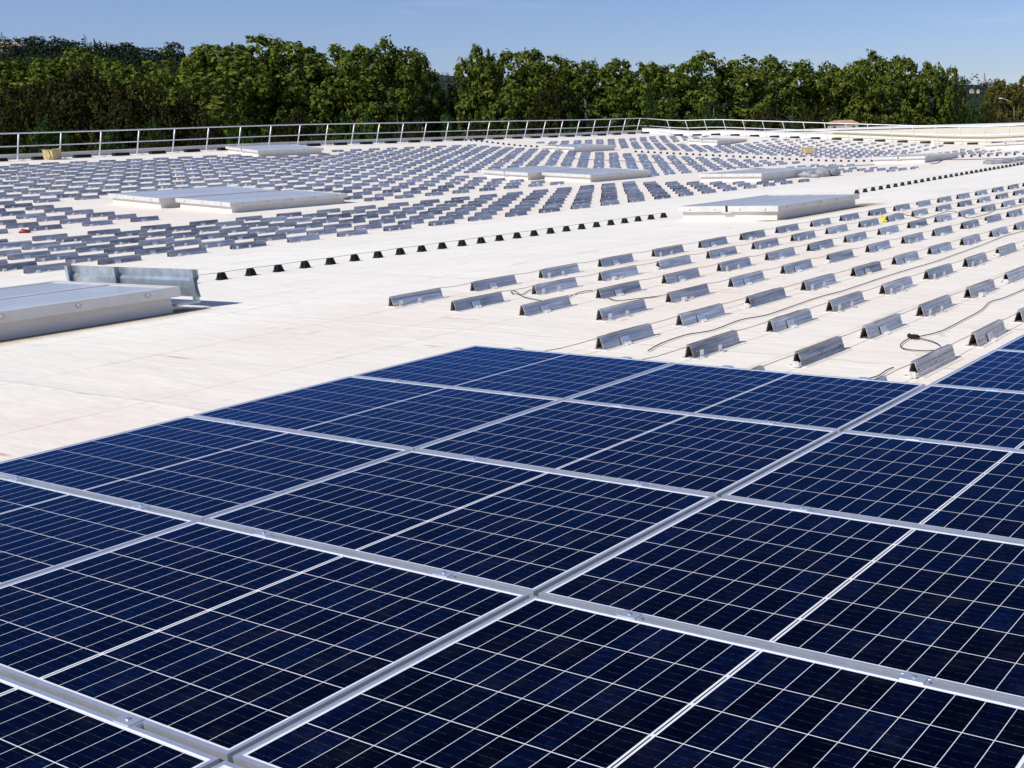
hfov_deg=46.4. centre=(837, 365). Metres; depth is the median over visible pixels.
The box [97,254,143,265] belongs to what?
mounting support
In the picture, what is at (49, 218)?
mounting support
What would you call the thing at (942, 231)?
mounting support
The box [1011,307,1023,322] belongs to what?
mounting support
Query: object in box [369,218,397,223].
mounting support
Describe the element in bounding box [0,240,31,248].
mounting support
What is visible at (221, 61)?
plane tree
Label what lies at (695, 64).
plane tree
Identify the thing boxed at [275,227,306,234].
mounting support
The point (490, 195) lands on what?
mounting support
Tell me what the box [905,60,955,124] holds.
plane tree
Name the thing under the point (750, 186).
mounting support
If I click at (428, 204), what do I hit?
mounting support
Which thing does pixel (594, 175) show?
skylight
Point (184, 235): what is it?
mounting support
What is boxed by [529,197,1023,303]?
string
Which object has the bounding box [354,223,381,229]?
mounting support
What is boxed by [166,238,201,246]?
mounting support
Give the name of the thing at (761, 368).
mounting support
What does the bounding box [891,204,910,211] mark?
mounting support
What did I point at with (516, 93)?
plane tree
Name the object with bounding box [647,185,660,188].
mounting support
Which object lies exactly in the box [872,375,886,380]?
mounting support
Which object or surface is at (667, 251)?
mounting support
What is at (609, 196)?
mounting support
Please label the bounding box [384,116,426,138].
shrub
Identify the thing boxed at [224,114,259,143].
shrub
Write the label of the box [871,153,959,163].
skylight
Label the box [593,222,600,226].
rubber foot
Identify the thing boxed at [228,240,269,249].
mounting support
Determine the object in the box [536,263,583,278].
mounting support
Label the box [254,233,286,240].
mounting support
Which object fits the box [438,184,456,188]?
mounting support
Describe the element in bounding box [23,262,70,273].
mounting support
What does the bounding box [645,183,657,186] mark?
mounting support
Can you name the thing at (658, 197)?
mounting support
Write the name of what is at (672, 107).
leafy tree
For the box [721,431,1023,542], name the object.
solar panel
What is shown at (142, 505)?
panel clamp
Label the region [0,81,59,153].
dark tree
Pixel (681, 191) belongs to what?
mounting support
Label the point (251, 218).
mounting support
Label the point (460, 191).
mounting support
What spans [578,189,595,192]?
mounting support
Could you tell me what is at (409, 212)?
mounting support
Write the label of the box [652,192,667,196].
mounting support
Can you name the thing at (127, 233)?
mounting support
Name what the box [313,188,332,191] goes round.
mounting support
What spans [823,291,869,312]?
mounting support
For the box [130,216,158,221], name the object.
mounting support
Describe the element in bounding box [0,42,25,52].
house
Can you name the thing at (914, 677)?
panel clamp
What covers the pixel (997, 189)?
mounting support
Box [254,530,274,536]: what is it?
panel clamp
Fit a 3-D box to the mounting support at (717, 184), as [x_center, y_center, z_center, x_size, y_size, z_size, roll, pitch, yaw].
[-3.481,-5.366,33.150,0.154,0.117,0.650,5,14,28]
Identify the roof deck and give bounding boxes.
[0,133,1023,461]
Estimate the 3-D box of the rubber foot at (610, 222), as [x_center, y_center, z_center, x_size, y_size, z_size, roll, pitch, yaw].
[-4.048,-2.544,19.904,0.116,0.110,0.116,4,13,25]
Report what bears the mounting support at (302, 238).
on the roof deck
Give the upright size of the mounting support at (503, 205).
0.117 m
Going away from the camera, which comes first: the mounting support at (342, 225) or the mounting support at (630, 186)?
the mounting support at (342, 225)
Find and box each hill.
[0,48,421,128]
[420,75,1023,133]
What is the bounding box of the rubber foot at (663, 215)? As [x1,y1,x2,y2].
[660,213,666,217]
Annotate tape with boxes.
[879,215,887,221]
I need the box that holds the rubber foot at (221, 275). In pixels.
[215,272,227,279]
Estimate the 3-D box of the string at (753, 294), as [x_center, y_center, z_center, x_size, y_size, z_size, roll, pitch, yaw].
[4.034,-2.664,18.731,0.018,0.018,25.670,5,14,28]
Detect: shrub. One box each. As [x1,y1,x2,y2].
[0,115,37,153]
[20,116,70,153]
[53,135,75,151]
[93,127,127,150]
[144,117,169,147]
[147,124,178,147]
[182,115,227,145]
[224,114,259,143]
[262,119,297,142]
[310,121,328,140]
[330,109,358,139]
[349,110,387,139]
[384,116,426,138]
[435,93,471,136]
[440,115,460,136]
[466,118,499,135]
[501,116,519,134]
[518,119,549,133]
[564,111,581,132]
[584,115,624,131]
[624,119,635,130]
[647,115,680,129]
[677,114,695,129]
[696,106,727,129]
[712,115,749,129]
[752,121,761,130]
[781,120,803,128]
[851,115,864,126]
[872,114,894,126]
[909,119,928,124]
[960,101,979,123]
[967,105,996,123]
[1003,114,1020,122]
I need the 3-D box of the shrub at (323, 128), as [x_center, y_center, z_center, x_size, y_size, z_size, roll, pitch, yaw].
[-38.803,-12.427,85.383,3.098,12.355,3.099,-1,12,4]
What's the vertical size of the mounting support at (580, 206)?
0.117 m
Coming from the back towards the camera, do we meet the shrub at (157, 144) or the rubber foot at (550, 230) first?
the shrub at (157, 144)
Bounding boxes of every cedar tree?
[392,86,404,137]
[414,93,433,136]
[570,67,599,132]
[707,80,721,129]
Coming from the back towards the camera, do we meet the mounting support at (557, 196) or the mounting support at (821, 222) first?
the mounting support at (557, 196)
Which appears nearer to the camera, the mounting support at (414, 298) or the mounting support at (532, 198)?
the mounting support at (414, 298)
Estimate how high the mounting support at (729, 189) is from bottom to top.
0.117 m
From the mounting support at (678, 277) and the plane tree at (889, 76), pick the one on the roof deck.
the mounting support at (678, 277)
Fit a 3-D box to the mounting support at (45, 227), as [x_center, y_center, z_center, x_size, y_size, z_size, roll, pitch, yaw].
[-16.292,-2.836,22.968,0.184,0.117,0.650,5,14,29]
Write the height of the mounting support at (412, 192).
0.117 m
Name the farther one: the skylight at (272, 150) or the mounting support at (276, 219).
the skylight at (272, 150)
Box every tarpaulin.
[798,168,840,177]
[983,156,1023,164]
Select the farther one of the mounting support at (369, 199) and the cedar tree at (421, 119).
the cedar tree at (421, 119)
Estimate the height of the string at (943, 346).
0.018 m
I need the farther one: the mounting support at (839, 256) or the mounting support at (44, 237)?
the mounting support at (44, 237)
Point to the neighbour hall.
(951, 131)
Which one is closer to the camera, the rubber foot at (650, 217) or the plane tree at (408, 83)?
the rubber foot at (650, 217)
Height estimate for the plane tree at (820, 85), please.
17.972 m
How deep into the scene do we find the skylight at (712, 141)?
65.86 m
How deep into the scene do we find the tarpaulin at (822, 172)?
37.20 m
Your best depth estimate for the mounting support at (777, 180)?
34.37 m
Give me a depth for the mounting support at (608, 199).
27.44 m
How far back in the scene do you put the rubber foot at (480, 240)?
17.25 m
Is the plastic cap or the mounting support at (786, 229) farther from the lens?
the plastic cap
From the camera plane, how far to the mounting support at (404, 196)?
30.80 m
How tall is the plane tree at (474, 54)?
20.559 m
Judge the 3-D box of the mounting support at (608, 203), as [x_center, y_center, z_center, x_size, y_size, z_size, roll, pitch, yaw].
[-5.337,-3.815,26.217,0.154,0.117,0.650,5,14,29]
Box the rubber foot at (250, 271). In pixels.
[244,268,256,275]
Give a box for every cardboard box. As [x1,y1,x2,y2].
[41,148,61,159]
[803,147,814,153]
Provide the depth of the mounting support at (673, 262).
13.09 m
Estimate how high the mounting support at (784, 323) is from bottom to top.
0.117 m
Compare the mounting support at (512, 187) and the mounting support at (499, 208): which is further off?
the mounting support at (512, 187)
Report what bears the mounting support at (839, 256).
on the roof deck
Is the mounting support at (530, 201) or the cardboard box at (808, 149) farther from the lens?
the cardboard box at (808, 149)
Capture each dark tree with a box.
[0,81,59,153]
[16,37,31,48]
[18,59,144,151]
[25,35,46,50]
[47,38,69,50]
[90,81,192,149]
[109,42,137,57]
[131,47,156,60]
[147,88,217,146]
[162,41,184,59]
[279,106,327,141]
[421,84,471,136]
[525,86,580,133]
[750,102,788,130]
[792,102,843,128]
[981,108,1002,123]
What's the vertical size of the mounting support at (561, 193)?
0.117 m
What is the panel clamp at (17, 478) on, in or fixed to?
attached to the solar panel at (43, 528)
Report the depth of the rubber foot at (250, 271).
13.98 m
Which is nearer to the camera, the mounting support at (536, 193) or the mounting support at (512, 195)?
the mounting support at (512, 195)
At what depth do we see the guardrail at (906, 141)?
68.26 m
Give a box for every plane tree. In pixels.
[0,45,141,151]
[0,57,96,151]
[83,59,163,147]
[120,71,222,148]
[141,42,289,143]
[173,33,347,141]
[222,39,376,142]
[289,61,361,136]
[297,46,417,140]
[332,34,443,138]
[388,49,444,136]
[451,43,511,135]
[453,47,579,135]
[504,53,607,133]
[548,58,624,130]
[573,57,671,130]
[608,61,716,130]
[653,49,766,130]
[713,54,823,130]
[760,59,852,129]
[794,66,879,127]
[821,49,928,126]
[856,55,941,126]
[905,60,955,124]
[933,65,967,124]
[979,79,1020,123]
[1004,76,1023,122]
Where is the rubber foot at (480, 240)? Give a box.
[476,237,485,243]
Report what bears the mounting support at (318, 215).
on the roof deck
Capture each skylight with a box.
[0,265,200,340]
[108,186,277,207]
[175,189,347,212]
[225,144,323,155]
[481,166,590,179]
[541,144,615,151]
[542,168,650,181]
[678,194,859,219]
[687,138,746,144]
[698,167,823,181]
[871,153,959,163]
[983,141,1023,149]
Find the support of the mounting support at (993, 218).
on the roof deck
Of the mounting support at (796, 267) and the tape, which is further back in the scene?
the tape
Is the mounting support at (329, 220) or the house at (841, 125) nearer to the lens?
the mounting support at (329, 220)
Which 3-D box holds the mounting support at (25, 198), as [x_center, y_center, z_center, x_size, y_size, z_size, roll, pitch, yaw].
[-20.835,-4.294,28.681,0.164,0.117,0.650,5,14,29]
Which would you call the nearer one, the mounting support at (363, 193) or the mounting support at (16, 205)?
the mounting support at (16, 205)
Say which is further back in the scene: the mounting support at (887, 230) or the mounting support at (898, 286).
the mounting support at (887, 230)
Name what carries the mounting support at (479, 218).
on the roof deck
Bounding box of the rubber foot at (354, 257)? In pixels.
[350,254,360,261]
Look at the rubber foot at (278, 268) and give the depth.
14.31 m
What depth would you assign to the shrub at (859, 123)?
107.85 m
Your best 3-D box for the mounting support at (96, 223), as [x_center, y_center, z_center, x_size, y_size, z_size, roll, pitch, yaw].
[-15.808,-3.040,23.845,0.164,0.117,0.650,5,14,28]
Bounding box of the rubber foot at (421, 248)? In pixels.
[416,245,426,251]
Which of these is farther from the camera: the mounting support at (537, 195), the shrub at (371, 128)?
the shrub at (371, 128)
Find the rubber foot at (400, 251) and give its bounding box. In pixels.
[395,248,404,254]
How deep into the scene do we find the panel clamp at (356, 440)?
5.33 m
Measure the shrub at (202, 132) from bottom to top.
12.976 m
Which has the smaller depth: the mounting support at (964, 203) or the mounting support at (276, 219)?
the mounting support at (964, 203)
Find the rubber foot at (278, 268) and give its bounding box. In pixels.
[273,264,284,271]
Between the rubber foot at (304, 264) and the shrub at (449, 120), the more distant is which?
the shrub at (449, 120)
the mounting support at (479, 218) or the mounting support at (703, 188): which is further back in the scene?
the mounting support at (703, 188)
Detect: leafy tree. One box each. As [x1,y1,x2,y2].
[640,71,661,127]
[662,78,678,128]
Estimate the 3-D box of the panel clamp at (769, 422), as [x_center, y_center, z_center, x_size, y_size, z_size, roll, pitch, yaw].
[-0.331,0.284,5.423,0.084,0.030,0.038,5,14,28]
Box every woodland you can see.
[0,35,393,131]
[398,72,1023,126]
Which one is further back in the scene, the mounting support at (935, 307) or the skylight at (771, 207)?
the skylight at (771, 207)
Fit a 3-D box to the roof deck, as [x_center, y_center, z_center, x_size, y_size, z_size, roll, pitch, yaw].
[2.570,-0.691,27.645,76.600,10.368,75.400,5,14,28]
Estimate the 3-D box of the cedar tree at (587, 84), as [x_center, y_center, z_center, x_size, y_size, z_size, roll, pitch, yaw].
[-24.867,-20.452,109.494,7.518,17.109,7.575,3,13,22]
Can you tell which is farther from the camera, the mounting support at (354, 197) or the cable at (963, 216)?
the mounting support at (354, 197)
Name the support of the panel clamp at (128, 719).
attached to the solar panel at (221, 643)
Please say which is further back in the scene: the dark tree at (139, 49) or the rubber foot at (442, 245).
the dark tree at (139, 49)
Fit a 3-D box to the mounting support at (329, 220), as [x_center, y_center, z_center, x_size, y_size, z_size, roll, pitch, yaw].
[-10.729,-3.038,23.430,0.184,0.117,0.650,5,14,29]
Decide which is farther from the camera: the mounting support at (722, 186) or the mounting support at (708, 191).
the mounting support at (722, 186)
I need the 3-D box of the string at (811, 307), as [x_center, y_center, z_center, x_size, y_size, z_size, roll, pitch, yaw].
[4.780,-2.603,18.334,0.018,0.018,25.670,5,14,28]
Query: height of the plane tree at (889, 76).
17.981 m
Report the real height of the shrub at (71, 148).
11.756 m
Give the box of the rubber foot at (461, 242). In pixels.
[458,240,467,245]
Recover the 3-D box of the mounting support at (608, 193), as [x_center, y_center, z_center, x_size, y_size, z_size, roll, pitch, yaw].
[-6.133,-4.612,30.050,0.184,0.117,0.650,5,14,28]
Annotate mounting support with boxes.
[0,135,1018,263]
[0,194,22,198]
[0,200,15,205]
[0,210,25,216]
[0,219,16,224]
[0,228,9,233]
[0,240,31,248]
[0,249,21,256]
[0,261,36,271]
[4,203,32,208]
[6,222,38,228]
[7,250,50,260]
[13,196,40,200]
[16,213,46,218]
[21,241,60,250]
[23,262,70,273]
[25,205,53,210]
[29,224,64,230]
[32,233,67,241]
[33,197,60,202]
[35,251,78,261]
[36,215,67,221]
[44,207,72,212]
[48,242,86,251]
[56,193,81,197]
[56,235,91,242]
[59,217,90,223]
[65,209,93,215]
[65,253,108,263]
[74,195,101,199]
[75,243,114,252]
[81,220,112,226]
[82,236,117,243]
[86,211,114,217]
[87,228,120,235]
[97,190,120,195]
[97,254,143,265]
[103,245,142,254]
[108,213,136,219]
[110,236,145,244]
[114,229,146,236]
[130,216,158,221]
[135,246,173,255]
[138,237,174,245]
[139,230,171,237]
[141,224,170,230]
[165,225,195,231]
[166,231,198,238]
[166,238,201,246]
[167,247,210,256]
[189,219,217,225]
[191,225,221,232]
[195,232,227,239]
[199,239,234,247]
[215,220,243,226]
[219,226,249,232]
[225,232,257,240]
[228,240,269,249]
[236,215,262,221]
[241,221,269,227]
[247,227,277,233]
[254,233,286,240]
[260,216,286,221]
[268,221,296,227]
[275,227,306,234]
[276,212,301,216]
[285,217,311,222]
[287,234,320,242]
[295,222,323,228]
[303,212,327,217]
[307,228,336,234]
[312,217,338,222]
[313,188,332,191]
[317,208,340,213]
[324,222,352,228]
[327,213,351,218]
[333,189,352,192]
[337,228,368,236]
[339,218,365,223]
[342,209,365,213]
[343,186,361,189]
[344,195,363,199]
[353,191,372,195]
[353,213,380,218]
[354,205,377,209]
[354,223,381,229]
[363,187,382,190]
[364,196,383,201]
[366,209,389,214]
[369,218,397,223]
[375,192,393,196]
[378,205,399,209]
[381,213,406,218]
[381,223,413,231]
[383,189,400,192]
[385,288,448,307]
[388,202,410,206]
[391,185,408,188]
[393,209,418,214]
[395,194,414,198]
[398,218,423,224]
[402,206,426,210]
[403,190,423,194]
[409,214,434,219]
[411,186,427,190]
[413,202,432,206]
[419,210,442,214]
[420,199,441,202]
[425,191,442,195]
[428,206,449,210]
[428,219,456,225]
[431,188,448,191]
[436,203,458,206]
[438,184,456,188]
[439,214,465,219]
[444,199,463,203]
[446,210,469,215]
[448,292,509,311]
[451,196,469,200]
[452,189,470,193]
[455,206,476,210]
[458,186,474,189]
[461,203,484,206]
[466,214,492,221]
[467,275,521,291]
[468,200,487,203]
[474,197,492,200]
[474,210,499,215]
[479,187,495,191]
[479,194,496,197]
[481,206,504,211]
[488,203,508,207]
[492,200,513,203]
[498,197,516,200]
[502,194,520,197]
[503,185,518,188]
[505,210,527,216]
[506,191,524,194]
[510,207,530,211]
[515,203,534,207]
[517,296,576,316]
[520,200,540,203]
[522,197,542,200]
[526,194,545,197]
[529,277,582,295]
[530,191,546,194]
[533,189,548,192]
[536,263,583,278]
[539,207,559,212]
[542,203,561,207]
[545,200,563,204]
[547,197,565,200]
[550,194,566,197]
[553,192,568,194]
[555,189,571,192]
[557,187,571,189]
[569,203,590,209]
[572,200,590,204]
[574,197,591,201]
[575,194,592,197]
[576,192,592,195]
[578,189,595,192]
[579,187,593,189]
[580,185,594,187]
[591,323,660,350]
[593,281,644,299]
[593,299,652,321]
[597,253,636,267]
[597,266,641,281]
[599,194,617,199]
[600,197,616,202]
[600,200,619,205]
[601,185,614,188]
[601,187,616,190]
[601,189,618,192]
[601,192,616,195]
[623,185,637,188]
[624,187,637,191]
[625,189,639,193]
[626,194,644,199]
[627,192,642,195]
[627,197,644,202]
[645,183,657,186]
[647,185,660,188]
[648,187,661,191]
[650,189,667,193]
[651,245,687,256]
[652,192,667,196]
[653,194,670,199]
[654,255,693,269]
[660,268,704,284]
[663,284,714,303]
[665,181,677,184]
[667,183,679,186]
[670,185,683,188]
[672,187,686,191]
[673,303,731,326]
[675,189,689,193]
[678,191,693,196]
[682,330,746,359]
[686,181,699,184]
[690,183,703,186]
[694,185,707,188]
[697,187,711,191]
[698,237,731,248]
[701,189,717,193]
[705,246,740,258]
[710,181,722,184]
[713,183,726,186]
[714,257,754,271]
[717,185,730,188]
[722,187,736,191]
[725,270,769,287]
[733,181,744,184]
[737,230,767,240]
[738,182,750,186]
[742,287,791,307]
[743,184,756,188]
[749,238,780,249]
[754,365,764,369]
[756,180,768,184]
[762,247,797,260]
[762,308,818,333]
[763,182,776,186]
[773,224,802,233]
[774,179,785,182]
[779,259,816,274]
[780,180,793,184]
[788,231,817,241]
[788,336,851,367]
[798,178,810,182]
[798,273,841,291]
[804,239,836,251]
[809,218,834,226]
[823,224,851,234]
[823,249,858,262]
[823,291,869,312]
[837,213,860,221]
[842,231,869,242]
[848,261,886,276]
[856,218,880,227]
[856,313,909,339]
[863,240,894,252]
[867,208,887,215]
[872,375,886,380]
[876,276,917,294]
[877,225,901,235]
[885,213,905,221]
[890,251,922,265]
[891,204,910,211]
[900,232,926,243]
[903,344,963,378]
[905,219,928,228]
[909,208,931,216]
[912,295,958,317]
[915,200,933,206]
[920,263,957,279]
[925,242,955,254]
[929,226,955,236]
[932,213,954,222]
[934,204,951,211]
[936,196,951,202]
[956,193,970,198]
[957,200,972,206]
[957,208,975,216]
[957,234,984,245]
[960,219,982,229]
[960,279,1000,298]
[961,252,991,267]
[964,319,1012,347]
[974,189,987,195]
[976,196,990,202]
[980,204,996,211]
[983,214,1001,222]
[986,226,1010,237]
[990,187,1003,192]
[994,243,1020,256]
[995,193,1009,198]
[999,200,1016,207]
[1000,266,1023,283]
[1004,209,1023,217]
[1006,184,1018,189]
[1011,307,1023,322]
[1012,189,1023,195]
[1013,222,1023,230]
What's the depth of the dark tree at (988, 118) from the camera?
141.81 m
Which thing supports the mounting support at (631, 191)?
on the roof deck
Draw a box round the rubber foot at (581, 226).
[578,224,585,228]
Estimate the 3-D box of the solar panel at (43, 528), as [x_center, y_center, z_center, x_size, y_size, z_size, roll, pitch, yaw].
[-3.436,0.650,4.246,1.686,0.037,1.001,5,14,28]
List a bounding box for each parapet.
[0,130,641,159]
[642,128,832,138]
[832,133,1023,143]
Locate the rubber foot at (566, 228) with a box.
[562,226,570,231]
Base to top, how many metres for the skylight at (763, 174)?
0.373 m
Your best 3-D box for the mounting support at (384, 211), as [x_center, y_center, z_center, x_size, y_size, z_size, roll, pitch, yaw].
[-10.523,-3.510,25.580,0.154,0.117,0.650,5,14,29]
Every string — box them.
[397,183,1021,295]
[460,189,1022,299]
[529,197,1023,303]
[546,221,1023,350]
[605,208,1023,307]
[642,241,1021,359]
[751,266,1023,368]
[874,311,1019,379]
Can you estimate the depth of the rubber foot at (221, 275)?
13.65 m
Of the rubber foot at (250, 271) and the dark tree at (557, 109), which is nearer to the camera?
the rubber foot at (250, 271)
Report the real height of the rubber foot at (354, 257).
0.110 m
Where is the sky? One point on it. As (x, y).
(974, 37)
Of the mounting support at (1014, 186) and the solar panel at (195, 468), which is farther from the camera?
the mounting support at (1014, 186)
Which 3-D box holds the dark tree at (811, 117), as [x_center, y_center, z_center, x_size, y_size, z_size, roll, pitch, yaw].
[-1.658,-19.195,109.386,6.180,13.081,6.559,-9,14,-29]
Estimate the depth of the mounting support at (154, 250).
17.81 m
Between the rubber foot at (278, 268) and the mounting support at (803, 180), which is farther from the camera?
the mounting support at (803, 180)
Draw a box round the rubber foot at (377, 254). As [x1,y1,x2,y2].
[373,251,382,257]
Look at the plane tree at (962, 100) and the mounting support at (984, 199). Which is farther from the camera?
the plane tree at (962, 100)
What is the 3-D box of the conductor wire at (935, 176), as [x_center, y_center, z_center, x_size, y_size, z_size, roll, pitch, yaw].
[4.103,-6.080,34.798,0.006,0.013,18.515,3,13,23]
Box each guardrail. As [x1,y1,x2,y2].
[0,118,649,161]
[646,118,1023,144]
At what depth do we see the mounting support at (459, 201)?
28.63 m
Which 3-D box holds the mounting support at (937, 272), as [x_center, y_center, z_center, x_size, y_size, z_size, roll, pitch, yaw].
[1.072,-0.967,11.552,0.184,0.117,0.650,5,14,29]
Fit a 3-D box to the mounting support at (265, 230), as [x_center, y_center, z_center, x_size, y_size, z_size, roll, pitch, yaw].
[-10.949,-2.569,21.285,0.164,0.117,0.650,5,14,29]
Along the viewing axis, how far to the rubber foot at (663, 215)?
21.18 m
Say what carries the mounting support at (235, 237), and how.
on the roof deck
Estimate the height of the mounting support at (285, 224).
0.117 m
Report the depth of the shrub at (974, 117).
139.86 m
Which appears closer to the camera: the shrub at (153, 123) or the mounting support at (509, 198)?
the mounting support at (509, 198)
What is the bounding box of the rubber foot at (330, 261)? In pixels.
[324,257,336,264]
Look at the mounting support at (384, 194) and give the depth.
31.23 m
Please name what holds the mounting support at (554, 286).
on the roof deck
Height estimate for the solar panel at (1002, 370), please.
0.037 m
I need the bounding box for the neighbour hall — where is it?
[769,123,1023,136]
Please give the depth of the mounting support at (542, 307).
10.04 m
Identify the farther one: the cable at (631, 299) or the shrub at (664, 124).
the shrub at (664, 124)
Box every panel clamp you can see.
[8,476,24,481]
[113,713,143,728]
[131,503,150,509]
[228,420,241,423]
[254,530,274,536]
[348,438,363,442]
[432,569,455,577]
[464,456,481,460]
[612,404,626,406]
[617,610,642,619]
[629,480,647,485]
[762,420,777,423]
[791,505,812,510]
[898,671,930,683]
[906,436,922,439]
[986,388,1000,390]
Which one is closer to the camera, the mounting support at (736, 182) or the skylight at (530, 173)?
the mounting support at (736, 182)
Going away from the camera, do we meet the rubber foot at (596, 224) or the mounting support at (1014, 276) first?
the mounting support at (1014, 276)
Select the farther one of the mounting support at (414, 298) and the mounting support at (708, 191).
the mounting support at (708, 191)
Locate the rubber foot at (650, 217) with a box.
[647,214,654,219]
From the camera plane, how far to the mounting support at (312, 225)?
22.17 m
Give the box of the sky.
[0,0,1023,87]
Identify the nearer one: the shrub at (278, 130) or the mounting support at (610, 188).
the mounting support at (610, 188)
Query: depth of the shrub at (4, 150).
74.53 m
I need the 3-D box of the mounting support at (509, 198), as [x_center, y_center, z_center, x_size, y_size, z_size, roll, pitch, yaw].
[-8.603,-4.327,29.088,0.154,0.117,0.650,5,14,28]
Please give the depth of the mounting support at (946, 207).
20.05 m
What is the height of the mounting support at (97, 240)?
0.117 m
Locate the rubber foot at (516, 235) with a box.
[512,232,521,238]
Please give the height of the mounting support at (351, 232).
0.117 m
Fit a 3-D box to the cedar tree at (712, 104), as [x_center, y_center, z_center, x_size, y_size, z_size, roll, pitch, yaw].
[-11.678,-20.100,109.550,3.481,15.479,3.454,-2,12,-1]
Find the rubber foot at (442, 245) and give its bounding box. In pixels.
[438,242,446,248]
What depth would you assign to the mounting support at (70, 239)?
20.65 m
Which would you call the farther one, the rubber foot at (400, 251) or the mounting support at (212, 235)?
the mounting support at (212, 235)
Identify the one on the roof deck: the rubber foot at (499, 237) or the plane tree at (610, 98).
the rubber foot at (499, 237)
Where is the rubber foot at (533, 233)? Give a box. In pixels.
[530,230,538,235]
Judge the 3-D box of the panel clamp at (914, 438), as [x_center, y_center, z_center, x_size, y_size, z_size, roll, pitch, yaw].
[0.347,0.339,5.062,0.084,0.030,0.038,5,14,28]
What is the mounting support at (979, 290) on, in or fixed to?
on the roof deck
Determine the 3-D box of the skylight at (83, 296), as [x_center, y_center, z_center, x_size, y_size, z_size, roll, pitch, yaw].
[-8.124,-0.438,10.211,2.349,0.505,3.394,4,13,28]
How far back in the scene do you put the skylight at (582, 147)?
56.10 m
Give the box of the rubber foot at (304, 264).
[300,261,311,268]
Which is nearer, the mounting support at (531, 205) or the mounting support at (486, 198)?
the mounting support at (531, 205)
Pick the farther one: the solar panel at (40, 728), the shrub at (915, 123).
the shrub at (915, 123)
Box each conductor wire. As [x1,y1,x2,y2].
[202,213,659,274]
[858,161,1023,189]
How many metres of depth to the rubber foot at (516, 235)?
17.91 m
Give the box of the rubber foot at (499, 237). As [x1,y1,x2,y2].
[495,235,503,240]
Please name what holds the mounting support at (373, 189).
on the roof deck
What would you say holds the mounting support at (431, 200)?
on the roof deck
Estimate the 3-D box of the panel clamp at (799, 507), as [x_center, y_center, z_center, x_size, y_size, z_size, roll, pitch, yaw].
[-0.135,0.543,4.187,0.084,0.030,0.038,5,14,28]
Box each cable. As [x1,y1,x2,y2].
[511,289,541,300]
[588,159,874,168]
[608,295,659,300]
[648,231,1021,350]
[870,367,893,378]
[892,204,1023,217]
[900,289,1023,350]
[930,158,1004,163]
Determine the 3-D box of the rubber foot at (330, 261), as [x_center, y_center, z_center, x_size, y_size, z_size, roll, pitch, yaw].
[-6.819,-1.396,14.995,0.116,0.110,0.116,4,13,25]
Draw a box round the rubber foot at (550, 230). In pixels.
[546,228,554,233]
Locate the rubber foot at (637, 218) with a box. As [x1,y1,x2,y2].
[634,216,641,221]
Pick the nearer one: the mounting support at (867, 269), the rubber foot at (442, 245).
the mounting support at (867, 269)
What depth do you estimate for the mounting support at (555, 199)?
28.26 m
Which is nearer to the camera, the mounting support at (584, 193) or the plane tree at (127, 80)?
the mounting support at (584, 193)
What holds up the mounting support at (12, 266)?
on the roof deck
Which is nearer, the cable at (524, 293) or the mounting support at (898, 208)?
the cable at (524, 293)
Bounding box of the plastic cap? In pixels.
[18,229,30,232]
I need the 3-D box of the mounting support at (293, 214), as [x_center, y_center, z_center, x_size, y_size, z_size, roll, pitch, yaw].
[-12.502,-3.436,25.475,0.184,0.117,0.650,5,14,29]
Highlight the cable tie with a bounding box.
[907,333,919,338]
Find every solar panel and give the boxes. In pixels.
[0,416,409,520]
[0,476,196,585]
[0,520,528,763]
[0,675,219,767]
[192,376,560,450]
[203,450,713,597]
[211,760,243,767]
[233,596,1023,767]
[353,345,673,399]
[415,400,837,498]
[538,497,1023,704]
[565,363,924,432]
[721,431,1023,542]
[843,385,1023,451]
[930,349,1023,392]
[996,334,1023,350]
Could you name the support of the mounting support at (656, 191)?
on the roof deck
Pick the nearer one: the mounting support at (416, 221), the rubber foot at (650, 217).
the rubber foot at (650, 217)
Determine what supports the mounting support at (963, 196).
on the roof deck
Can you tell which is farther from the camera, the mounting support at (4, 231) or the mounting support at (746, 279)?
the mounting support at (4, 231)
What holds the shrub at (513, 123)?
on the ground
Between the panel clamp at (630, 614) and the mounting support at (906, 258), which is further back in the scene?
the mounting support at (906, 258)
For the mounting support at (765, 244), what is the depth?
14.83 m
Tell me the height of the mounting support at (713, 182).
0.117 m
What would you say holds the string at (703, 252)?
on the mounting support at (765, 244)
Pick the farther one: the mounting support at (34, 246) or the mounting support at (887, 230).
the mounting support at (34, 246)
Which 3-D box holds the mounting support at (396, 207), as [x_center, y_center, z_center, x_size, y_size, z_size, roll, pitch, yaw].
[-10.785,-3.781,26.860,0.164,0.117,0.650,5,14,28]
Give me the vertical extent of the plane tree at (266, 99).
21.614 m
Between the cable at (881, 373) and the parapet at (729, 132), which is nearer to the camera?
the cable at (881, 373)
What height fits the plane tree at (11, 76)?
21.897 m
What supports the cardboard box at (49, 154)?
on the roof deck
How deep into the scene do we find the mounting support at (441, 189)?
32.97 m
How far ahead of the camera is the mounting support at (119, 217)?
25.06 m
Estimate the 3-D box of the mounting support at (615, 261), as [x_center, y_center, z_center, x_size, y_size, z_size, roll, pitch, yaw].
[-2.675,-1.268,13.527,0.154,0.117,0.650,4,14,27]
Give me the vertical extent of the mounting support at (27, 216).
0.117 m
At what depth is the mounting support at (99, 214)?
25.45 m
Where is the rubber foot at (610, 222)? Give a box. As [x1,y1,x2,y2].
[607,220,615,224]
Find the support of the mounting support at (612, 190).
on the roof deck
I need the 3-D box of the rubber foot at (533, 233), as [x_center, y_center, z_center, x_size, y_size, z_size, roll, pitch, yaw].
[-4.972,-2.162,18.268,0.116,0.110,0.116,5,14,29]
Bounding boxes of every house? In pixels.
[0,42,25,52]
[827,120,858,127]
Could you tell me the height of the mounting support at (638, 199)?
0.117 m
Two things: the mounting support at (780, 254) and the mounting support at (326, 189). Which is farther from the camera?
the mounting support at (326, 189)
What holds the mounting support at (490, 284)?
on the roof deck

